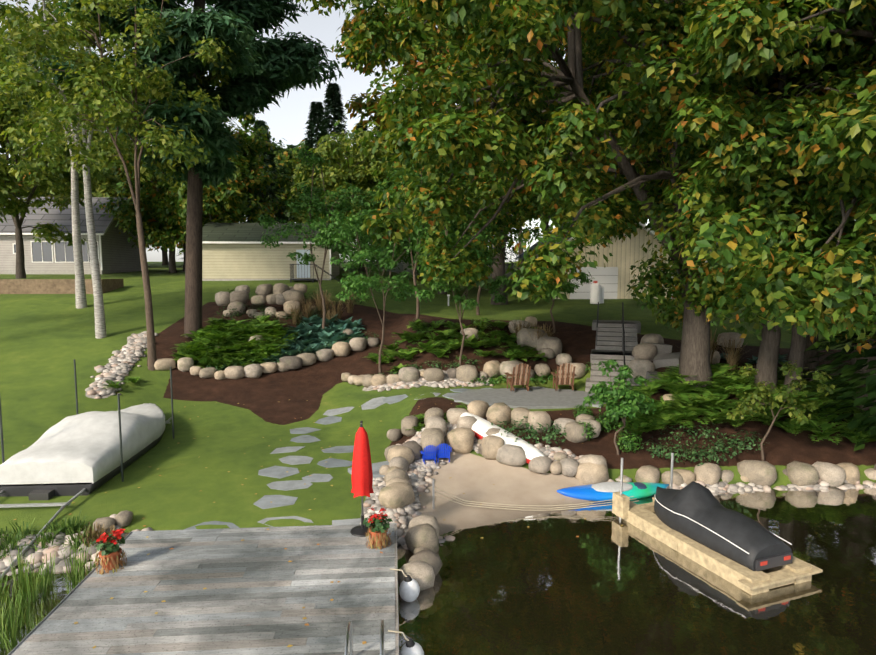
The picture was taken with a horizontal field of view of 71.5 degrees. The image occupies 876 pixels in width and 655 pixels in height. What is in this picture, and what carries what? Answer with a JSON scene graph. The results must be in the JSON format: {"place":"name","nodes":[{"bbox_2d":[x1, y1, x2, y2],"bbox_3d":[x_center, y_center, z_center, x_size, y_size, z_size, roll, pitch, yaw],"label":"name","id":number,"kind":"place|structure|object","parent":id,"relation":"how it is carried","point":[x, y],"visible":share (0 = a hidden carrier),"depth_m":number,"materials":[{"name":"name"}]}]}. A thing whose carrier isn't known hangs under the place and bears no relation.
{"place":"outdoors","nodes":[
{"label":"outdoors","id":0,"kind":"place"},
{"bbox_2d":[184,392,440,529],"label":"stepping stone path","id":1,"kind":"structure","parent":0,"point":[265,501],"depth_m":16.85,"materials":[{"name":"grey stone"}]},
{"bbox_2d":[0,0,648,261],"label":"sky","id":2,"kind":"structure","parent":0,"point":[287,121],"materials":[{"name":"white"}]},
{"bbox_2d":[0,262,875,566],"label":"terrain","id":3,"kind":"structure","parent":0,"point":[244,424],"depth_m":21.25,"materials":[{"name":"green plant"}]},
{"bbox_2d":[9,144,69,196],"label":"tree","id":4,"kind":"object","parent":3,"relation":"on","point":[33,181],"visible":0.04,"depth_m":59.27,"materials":[{"name":"green plant"}]},
{"bbox_2d":[0,539,96,651],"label":"reeds","id":5,"kind":"object","parent":3,"relation":"on","point":[8,623],"visible":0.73,"depth_m":10.91,"materials":[{"name":"green plant"}]},
{"bbox_2d":[0,5,118,278],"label":"tree","id":6,"kind":"object","parent":3,"relation":"on","point":[14,206],"visible":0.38,"depth_m":43.05,"materials":[{"name":"green plant"}]},
{"bbox_2d":[0,279,123,293],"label":"timber retaining wall","id":7,"kind":"structure","parent":3,"relation":"on","point":[37,286],"depth_m":36.47,"materials":[{"name":"brown wood"}]},
{"bbox_2d":[0,197,146,273],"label":"grey house","id":8,"kind":"structure","parent":3,"relation":"on","point":[117,253],"depth_m":49.90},
{"bbox_2d":[0,514,152,573],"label":"shore pebbles","id":9,"kind":"object","parent":3,"relation":"on","point":[39,554],"depth_m":12.38,"materials":[{"name":"stone"}]},
{"bbox_2d":[0,509,100,558],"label":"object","id":10,"kind":"object","parent":9,"relation":"on","point":[70,528],"visible":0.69,"depth_m":12.76,"materials":[{"name":"green plant"}]},
{"bbox_2d":[74,522,128,548],"bbox_3d":[-6.997,4.378,12.683,1.105,0.536,0.846,3,6,31],"label":"shore tuft","id":11,"kind":"object","parent":9,"relation":"on","point":[98,535],"visible":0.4,"depth_m":12.67,"materials":[{"name":"beige plant"}]},
{"bbox_2d":[92,510,132,539],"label":"shore boulders","id":12,"kind":"object","parent":9,"relation":"on","point":[123,518],"depth_m":13.14,"materials":[{"name":"stone"}]},
{"bbox_2d":[0,0,154,308],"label":"birch tree","id":13,"kind":"object","parent":3,"relation":"on","point":[80,295],"visible":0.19,"depth_m":32.53,"materials":[{"name":"green plant"}]},
{"bbox_2d":[44,136,128,198],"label":"tree","id":14,"kind":"object","parent":3,"relation":"on","point":[107,183],"visible":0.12,"depth_m":58.80,"materials":[{"name":"green plant"}]},
{"bbox_2d":[0,359,173,578],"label":"boat on lift","id":15,"kind":"object","parent":3,"relation":"on","point":[82,454],"visible":0.92,"depth_m":15.51,"materials":[{"name":"white"}]},
{"bbox_2d":[0,0,192,338],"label":"birch tree","id":16,"kind":"object","parent":3,"relation":"on","point":[100,323],"visible":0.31,"depth_m":27.62,"materials":[{"name":"green plant"}]},
{"bbox_2d":[0,0,235,370],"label":"ash tree","id":17,"kind":"object","parent":3,"relation":"on","point":[97,89],"visible":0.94,"depth_m":22.74,"materials":[{"name":"green plant"}]},
{"bbox_2d":[85,331,157,398],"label":"swale pebbles","id":18,"kind":"object","parent":3,"relation":"on","point":[118,366],"visible":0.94,"depth_m":24.60,"materials":[{"name":"stone"}]},
{"bbox_2d":[103,376,140,388],"bbox_3d":[-12.059,2.107,23.111,0.966,0.277,1.848,1,5,15],"label":"swale fern","id":19,"kind":"object","parent":18,"relation":"on","point":[112,384],"visible":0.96,"depth_m":22.98,"materials":[{"name":"green plant"}]},
{"bbox_2d":[94,105,223,272],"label":"tree","id":20,"kind":"object","parent":3,"relation":"on","point":[149,194],"visible":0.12,"depth_m":50.20,"materials":[{"name":"green plant"}]},
{"bbox_2d":[113,154,228,270],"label":"tree","id":21,"kind":"object","parent":3,"relation":"on","point":[149,216],"depth_m":52.40,"materials":[{"name":"green plant"}]},
{"bbox_2d":[27,0,343,337],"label":"pine tree","id":22,"kind":"object","parent":3,"relation":"on","point":[261,73],"visible":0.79,"depth_m":27.78,"materials":[{"name":"green plant"}]},
{"bbox_2d":[8,523,398,654],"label":"dock","id":23,"kind":"object","parent":3,"relation":"on","point":[257,594],"visible":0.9,"depth_m":10.09,"materials":[{"name":"grey wood"}]},
{"bbox_2d":[92,528,126,574],"bbox_3d":[-5.984,4.102,11.118,0.543,0.817,0.556,-4,7,-40],"label":"flower pot","id":24,"kind":"object","parent":23,"relation":"on","point":[110,553],"visible":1,"depth_m":11.00,"materials":[{"name":"ceramic"}]},
{"bbox_2d":[350,420,373,536],"bbox_3d":[-1.571,3.082,12.581,0.514,2.360,0.514,0,5,-4],"label":"patio umbrella","id":25,"kind":"object","parent":23,"relation":"on","point":[362,478],"visible":0.92,"depth_m":12.45,"materials":[{"name":"red fabric"}]},
{"bbox_2d":[344,619,383,654],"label":"dock ladder","id":26,"kind":"object","parent":23,"relation":"on","point":[349,631],"visible":1,"depth_m":7.99,"materials":[{"name":"silver metal"}]},
{"bbox_2d":[362,506,392,549],"bbox_3d":[-1.194,4.007,12.064,0.544,0.838,0.567,5,7,43],"label":"flower pot","id":27,"kind":"object","parent":23,"relation":"on","point":[377,530],"visible":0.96,"depth_m":11.94,"materials":[{"name":"ceramic"}]},
{"bbox_2d":[171,323,281,369],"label":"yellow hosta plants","id":28,"kind":"object","parent":3,"relation":"on","point":[205,361],"visible":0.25,"depth_m":26.49,"materials":[{"name":"green plant"}]},
{"bbox_2d":[142,112,325,254],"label":"tree","id":29,"kind":"object","parent":3,"relation":"on","point":[230,201],"visible":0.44,"depth_m":47.46,"materials":[{"name":"green plant"}]},
{"bbox_2d":[170,315,298,362],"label":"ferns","id":30,"kind":"object","parent":3,"relation":"on","point":[205,335],"visible":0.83,"depth_m":28.02,"materials":[{"name":"green plant"}]},
{"bbox_2d":[238,120,287,222],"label":"spruce tree","id":31,"kind":"object","parent":3,"relation":"on","point":[268,161],"visible":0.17,"depth_m":56.53,"materials":[{"name":"green plant"}]},
{"bbox_2d":[154,337,379,379],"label":"edge boulders","id":32,"kind":"object","parent":3,"relation":"on","point":[287,363],"visible":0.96,"depth_m":25.78,"materials":[{"name":"stone"}]},
{"bbox_2d":[223,300,316,318],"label":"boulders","id":33,"kind":"object","parent":3,"relation":"on","point":[287,305],"depth_m":31.68,"materials":[{"name":"stone"}]},
{"bbox_2d":[215,289,304,305],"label":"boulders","id":34,"kind":"object","parent":33,"relation":"on","point":[222,298],"depth_m":32.53,"materials":[{"name":"stone"}]},
{"bbox_2d":[235,283,306,296],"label":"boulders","id":35,"kind":"object","parent":34,"relation":"on","point":[265,290],"depth_m":33.45,"materials":[{"name":"stone"}]},
{"bbox_2d":[202,223,340,282],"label":"yellow garage","id":36,"kind":"structure","parent":3,"relation":"on","point":[235,252],"depth_m":43.15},
{"bbox_2d":[241,134,302,222],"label":"tree","id":37,"kind":"object","parent":3,"relation":"on","point":[288,216],"visible":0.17,"depth_m":72.88,"materials":[{"name":"green plant"}]},
{"bbox_2d":[244,140,314,222],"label":"tree","id":38,"kind":"object","parent":3,"relation":"on","point":[294,160],"visible":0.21,"depth_m":72.45,"materials":[{"name":"green plant"}]},
{"bbox_2d":[195,314,365,369],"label":"hosta plants","id":39,"kind":"object","parent":3,"relation":"on","point":[308,333],"visible":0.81,"depth_m":28.98,"materials":[{"name":"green plant"}]},
{"bbox_2d":[213,289,365,325],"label":"dark shrubs","id":40,"kind":"object","parent":3,"relation":"on","point":[277,318],"depth_m":31.38,"materials":[{"name":"green plant"}]},
{"bbox_2d":[207,331,378,370],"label":"groundcover plants","id":41,"kind":"object","parent":3,"relation":"on","point":[367,336],"visible":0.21,"depth_m":26.63,"materials":[{"name":"green plant"}]},
{"bbox_2d":[258,144,376,328],"bbox_3d":[-5.619,-3.989,29.245,5.932,9.054,5.123,0,5,-4],"label":"young tree","id":42,"kind":"object","parent":3,"relation":"on","point":[310,200],"visible":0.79,"depth_m":28.61,"materials":[{"name":"green plant"}]},
{"bbox_2d":[14,390,622,648],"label":"fallen leaves","id":43,"kind":"object","parent":3,"relation":"on","point":[363,642],"visible":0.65,"depth_m":11.73,"materials":[{"name":"orange plant"}]},
{"bbox_2d":[293,101,346,264],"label":"spruce tree","id":44,"kind":"object","parent":3,"relation":"on","point":[314,116],"visible":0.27,"depth_m":69.58,"materials":[{"name":"green plant"}]},
{"bbox_2d":[287,288,355,325],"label":"grass plants","id":45,"kind":"object","parent":3,"relation":"on","point":[350,305],"depth_m":31.61,"materials":[{"name":"plant"}]},
{"bbox_2d":[284,140,376,239],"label":"tree","id":46,"kind":"object","parent":3,"relation":"on","point":[300,179],"visible":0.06,"depth_m":58.31,"materials":[{"name":"green plant"}]},
{"bbox_2d":[304,83,374,270],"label":"spruce tree","id":47,"kind":"object","parent":3,"relation":"on","point":[334,106],"visible":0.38,"depth_m":58.26,"materials":[{"name":"green plant"}]},
{"bbox_2d":[292,124,406,273],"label":"tree","id":48,"kind":"object","parent":3,"relation":"on","point":[357,175],"visible":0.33,"depth_m":48.83,"materials":[{"name":"green plant"}]},
{"bbox_2d":[339,123,376,266],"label":"spruce tree","id":49,"kind":"object","parent":3,"relation":"on","point":[359,126],"visible":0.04,"depth_m":66.29,"materials":[{"name":"green plant"}]},
{"bbox_2d":[320,214,423,373],"bbox_3d":[-2.496,-1.182,24.536,4.058,6.742,3.828,3,6,30],"label":"young tree","id":50,"kind":"object","parent":3,"relation":"on","point":[364,252],"visible":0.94,"depth_m":24.13,"materials":[{"name":"green plant"}]},
{"bbox_2d":[348,461,415,485],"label":"beach step slabs","id":51,"kind":"structure","parent":3,"relation":"on","point":[376,468],"depth_m":16.40,"materials":[{"name":"grey stone"}]},
{"bbox_2d":[379,256,416,274],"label":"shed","id":52,"kind":"structure","parent":3,"relation":"on","point":[402,266],"depth_m":62.26,"materials":[{"name":"grey"}]},
{"bbox_2d":[376,154,421,280],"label":"tree","id":53,"kind":"object","parent":3,"relation":"on","point":[380,239],"depth_m":52.11,"materials":[{"name":"green plant"}]},
{"bbox_2d":[360,457,454,548],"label":"dock pebbles","id":54,"kind":"object","parent":3,"relation":"on","point":[421,470],"visible":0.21,"depth_m":14.60,"materials":[{"name":"stone"}]},
{"bbox_2d":[420,445,436,463],"bbox_3d":[-0.267,3.542,17.220,0.468,0.592,0.569,-1,5,-12],"label":"blue chair","id":55,"kind":"object","parent":54,"relation":"on","point":[428,453],"visible":0.83,"depth_m":17.03,"materials":[{"name":"blue plastic"}]},
{"bbox_2d":[353,134,470,319],"bbox_3d":[-0.998,-4.699,29.116,4.810,9.244,6.148,4,7,39],"label":"young tree","id":56,"kind":"object","parent":3,"relation":"on","point":[380,186],"visible":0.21,"depth_m":28.87,"materials":[{"name":"green plant"}]},
{"bbox_2d":[398,515,442,590],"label":"boulders","id":57,"kind":"object","parent":3,"relation":"on","point":[422,566],"visible":0.9,"depth_m":12.09,"materials":[{"name":"stone"}]},
{"bbox_2d":[373,358,479,375],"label":"plant mounds","id":58,"kind":"object","parent":3,"relation":"on","point":[417,367],"visible":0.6,"depth_m":24.35,"materials":[{"name":"green plant"}]},
{"bbox_2d":[367,378,493,391],"bbox_3d":[-0.316,2.176,23.539,4.933,0.608,1.089,0,5,1],"label":"pebble row","id":59,"kind":"object","parent":3,"relation":"on","point":[451,382],"visible":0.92,"depth_m":23.41,"materials":[{"name":"stone"}]},
{"bbox_2d":[369,166,494,293],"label":"tree","id":60,"kind":"object","parent":3,"relation":"on","point":[408,259],"visible":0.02,"depth_m":42.13,"materials":[{"name":"green plant"}]},
{"bbox_2d":[404,405,466,430],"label":"ferns","id":61,"kind":"object","parent":3,"relation":"on","point":[420,418],"visible":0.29,"depth_m":19.30,"materials":[{"name":"green plant"}]},
{"bbox_2d":[436,443,451,461],"bbox_3d":[0.160,3.509,17.299,0.468,0.592,0.569,0,5,1],"label":"blue chair","id":62,"kind":"object","parent":3,"relation":"on","point":[441,454],"visible":0.96,"depth_m":17.13,"materials":[{"name":"blue plastic"}]},
{"bbox_2d":[378,319,514,367],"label":"slope plants","id":63,"kind":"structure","parent":3,"relation":"on","point":[463,356],"depth_m":26.56,"materials":[{"name":"green plant"}]},
{"bbox_2d":[362,317,538,362],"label":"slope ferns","id":64,"kind":"object","parent":3,"relation":"on","point":[401,353],"visible":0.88,"depth_m":26.29,"materials":[{"name":"green plant"}]},
{"bbox_2d":[403,320,515,350],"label":"slope ferns","id":65,"kind":"object","parent":3,"relation":"on","point":[451,327],"visible":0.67,"depth_m":27.22,"materials":[{"name":"green plant"}]},
{"bbox_2d":[376,319,547,373],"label":"hosta plants","id":66,"kind":"object","parent":3,"relation":"on","point":[472,338],"visible":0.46,"depth_m":26.09,"materials":[{"name":"green plant"}]},
{"bbox_2d":[341,360,587,387],"bbox_3d":[0.803,1.865,24.155,10.113,1.134,1.929,1,5,9],"label":"boulder row","id":67,"kind":"object","parent":3,"relation":"on","point":[468,373],"visible":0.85,"depth_m":23.70,"materials":[{"name":"stone"}]},
{"bbox_2d":[412,206,529,365],"bbox_3d":[1.382,-1.495,23.813,4.825,6.692,3.813,0,5,-4],"label":"young tree","id":68,"kind":"object","parent":3,"relation":"on","point":[495,284],"visible":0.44,"depth_m":23.38,"materials":[{"name":"green plant"}]},
{"bbox_2d":[215,328,743,442],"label":"lone boulders","id":69,"kind":"object","parent":3,"relation":"on","point":[574,431],"visible":0.38,"depth_m":22.86,"materials":[{"name":"stone"}]},
{"bbox_2d":[425,156,540,314],"bbox_3d":[2.085,-4.829,31.365,5.911,8.740,5.357,3,6,30],"label":"young tree","id":70,"kind":"object","parent":3,"relation":"on","point":[537,231],"visible":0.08,"depth_m":31.54,"materials":[{"name":"green plant"}]},
{"bbox_2d":[338,0,637,304],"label":"autumn maple tree","id":71,"kind":"object","parent":3,"relation":"on","point":[356,104],"visible":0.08,"depth_m":33.97,"materials":[{"name":"green plant"}]},
{"bbox_2d":[396,421,582,461],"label":"beach pebbles","id":72,"kind":"structure","parent":3,"relation":"on","point":[549,452],"depth_m":17.32,"materials":[{"name":"stone"}]},
{"bbox_2d":[460,412,544,463],"bbox_3d":[1.775,3.226,17.823,0.884,1.033,3.727,-5,7,-42],"label":"canoe","id":73,"kind":"object","parent":72,"relation":"on","point":[481,427],"visible":0.54,"depth_m":17.51,"materials":[{"name":"white"}]},
{"bbox_2d":[378,416,606,508],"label":"beach boulders","id":74,"kind":"structure","parent":3,"relation":"on","point":[396,491],"depth_m":16.78,"materials":[{"name":"stone"}]},
{"bbox_2d":[387,400,601,441],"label":"boulder wall","id":75,"kind":"structure","parent":3,"relation":"on","point":[500,412],"depth_m":18.68,"materials":[{"name":"stone"}]},
{"bbox_2d":[442,386,605,408],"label":"patio","id":76,"kind":"structure","parent":3,"relation":"on","point":[539,397],"depth_m":21.18,"materials":[{"name":"grey stone"}]},
{"bbox_2d":[505,363,531,390],"bbox_3d":[2.961,1.782,22.410,0.850,1.077,1.034,-1,5,-8],"label":"adirondack chair","id":77,"kind":"object","parent":76,"relation":"on","point":[516,380],"visible":1,"depth_m":22.10,"materials":[{"name":"brown wood"}]},
{"bbox_2d":[550,363,576,390],"bbox_3d":[4.649,1.775,22.487,0.850,1.077,1.034,0,5,2],"label":"adirondack chair","id":78,"kind":"object","parent":76,"relation":"on","point":[563,380],"visible":1,"depth_m":22.17,"materials":[{"name":"brown wood"}]},
{"bbox_2d":[489,416,566,447],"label":"big beach plants","id":79,"kind":"object","parent":3,"relation":"on","point":[533,433],"depth_m":17.71,"materials":[{"name":"green plant"}]},
{"bbox_2d":[468,362,591,385],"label":"plants","id":80,"kind":"object","parent":3,"relation":"on","point":[505,380],"visible":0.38,"depth_m":23.60,"materials":[{"name":"green plant"}]},
{"bbox_2d":[432,478,636,509],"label":"mooring ropes","id":81,"kind":"object","parent":3,"relation":"on","point":[433,493],"visible":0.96,"depth_m":14.83,"materials":[{"name":"beige fabric"}]},
{"bbox_2d":[508,316,571,366],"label":"boulders","id":82,"kind":"object","parent":3,"relation":"on","point":[551,347],"visible":0.79,"depth_m":25.48,"materials":[{"name":"stone"}]},
{"bbox_2d":[506,259,594,332],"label":"japanese maple tree","id":83,"kind":"object","parent":3,"relation":"on","point":[582,277],"visible":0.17,"depth_m":26.67,"materials":[{"name":"green plant"}]},
{"bbox_2d":[476,42,625,233],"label":"maple tree","id":84,"kind":"object","parent":3,"relation":"on","point":[548,217],"depth_m":50.97,"materials":[{"name":"green plant"}]},
{"bbox_2d":[297,0,875,393],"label":"maple tree","id":85,"kind":"object","parent":3,"relation":"on","point":[535,103],"visible":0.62,"depth_m":17.09,"materials":[{"name":"green plant"}]},
{"bbox_2d":[515,209,672,298],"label":"house","id":86,"kind":"structure","parent":3,"relation":"on","point":[613,277],"depth_m":39.95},
{"bbox_2d":[590,281,603,304],"bbox_3d":[9.733,-2.130,37.102,1.035,1.420,0.588,-4,7,-38],"label":"propane tank","id":87,"kind":"object","parent":3,"relation":"on","point":[596,292],"visible":0.94,"depth_m":36.77,"materials":[{"name":"white metal"}]},
{"bbox_2d":[573,403,643,453],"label":"boxwood balls","id":88,"kind":"object","parent":3,"relation":"on","point":[629,443],"visible":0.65,"depth_m":17.77,"materials":[{"name":"green plant"}]},
{"bbox_2d":[585,302,647,392],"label":"granite stairs","id":89,"kind":"structure","parent":3,"relation":"on","point":[616,340],"depth_m":25.40,"materials":[{"name":"grey stone"}]},
{"bbox_2d":[582,359,655,454],"bbox_3d":[5.069,2.315,17.357,1.975,2.936,2.160,4,7,40],"label":"small tree","id":90,"kind":"object","parent":3,"relation":"on","point":[624,407],"visible":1,"depth_m":16.96,"materials":[{"name":"green plant"}]},
{"bbox_2d":[558,1,695,221],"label":"maple tree","id":91,"kind":"object","parent":3,"relation":"on","point":[604,174],"depth_m":44.32,"materials":[{"name":"green plant"}]},
{"bbox_2d":[509,317,753,369],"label":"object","id":92,"kind":"object","parent":3,"relation":"on","point":[731,359],"depth_m":22.69,"materials":[{"name":"plant"}]},
{"bbox_2d":[627,333,663,377],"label":"boulders","id":93,"kind":"object","parent":3,"relation":"on","point":[644,355],"visible":0.85,"depth_m":23.28,"materials":[{"name":"stone"}]},
{"bbox_2d":[644,342,679,381],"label":"granite blocks","id":94,"kind":"structure","parent":3,"relation":"on","point":[665,357],"depth_m":22.72,"materials":[{"name":"grey stone"}]},
{"bbox_2d":[640,422,769,465],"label":"groundcover plants","id":95,"kind":"object","parent":3,"relation":"on","point":[708,456],"depth_m":17.41,"materials":[{"name":"green plant"}]},
{"bbox_2d":[575,460,875,486],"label":"shore boulders","id":96,"kind":"object","parent":3,"relation":"on","point":[764,473],"depth_m":16.60,"materials":[{"name":"stone"}]},
{"bbox_2d":[587,0,875,392],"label":"maple tree","id":97,"kind":"object","parent":3,"relation":"on","point":[769,347],"visible":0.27,"depth_m":16.12,"materials":[{"name":"green plant"}]},
{"bbox_2d":[594,0,875,416],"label":"maple tree","id":98,"kind":"object","parent":3,"relation":"on","point":[844,155],"visible":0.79,"depth_m":12.80,"materials":[{"name":"green plant"}]},
{"bbox_2d":[607,477,875,492],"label":"shore pebbles","id":99,"kind":"object","parent":3,"relation":"on","point":[721,486],"depth_m":16.54,"materials":[{"name":"stone"}]},
{"bbox_2d":[611,361,875,444],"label":"shrubs","id":100,"kind":"object","parent":3,"relation":"on","point":[677,410],"visible":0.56,"depth_m":19.10,"materials":[{"name":"green plant"}]},
{"bbox_2d":[720,352,786,366],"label":"boulders","id":101,"kind":"object","parent":3,"relation":"on","point":[754,359],"visible":0.21,"depth_m":23.16,"materials":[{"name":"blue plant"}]},
{"bbox_2d":[664,22,873,382],"bbox_3d":[14.275,-8.520,20.153,13.912,21.586,14.615,0,5,-4],"label":"maple tree","id":102,"kind":"object","parent":3,"relation":"on","point":[810,355],"visible":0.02,"depth_m":20.77,"materials":[{"name":"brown plant"}]},
{"bbox_2d":[726,360,834,460],"bbox_3d":[9.336,2.441,16.927,2.728,3.213,2.154,1,5,14],"label":"tree sapling","id":103,"kind":"object","parent":3,"relation":"on","point":[757,399],"visible":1,"depth_m":16.61,"materials":[{"name":"green plant"}]},
{"bbox_2d":[713,17,875,391],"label":"maple tree","id":104,"kind":"object","parent":3,"relation":"on","point":[798,345],"visible":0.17,"depth_m":15.61,"materials":[{"name":"green plant"}]},
{"bbox_2d":[800,275,875,450],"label":"hemlock tree","id":105,"kind":"object","parent":3,"relation":"on","point":[869,389],"visible":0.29,"depth_m":18.14,"materials":[{"name":"green plant"}]},
{"bbox_2d":[0,486,875,654],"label":"lake water","id":106,"kind":"structure","parent":0,"point":[605,582],"depth_m":11.23,"materials":[{"name":"green liquid"}]},
{"bbox_2d":[390,568,419,601],"bbox_3d":[-0.598,4.662,10.978,0.542,0.577,0.380,0,5,-4],"label":"boat fender","id":107,"kind":"object","parent":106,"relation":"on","point":[409,589],"visible":1,"depth_m":10.87,"materials":[{"name":"white plastic"}]},
{"bbox_2d":[388,630,423,654],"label":"boat fender","id":108,"kind":"object","parent":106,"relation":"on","point":[410,647],"visible":1,"depth_m":9.02,"materials":[{"name":"white plastic"}]},
{"bbox_2d":[612,453,822,594],"bbox_3d":[5.763,4.364,13.161,1.850,2.300,4.044,-2,6,-21],"label":"jetski on platform","id":109,"kind":"object","parent":106,"relation":"on","point":[700,524],"visible":1,"depth_m":12.26,"materials":[{"name":"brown wood"}]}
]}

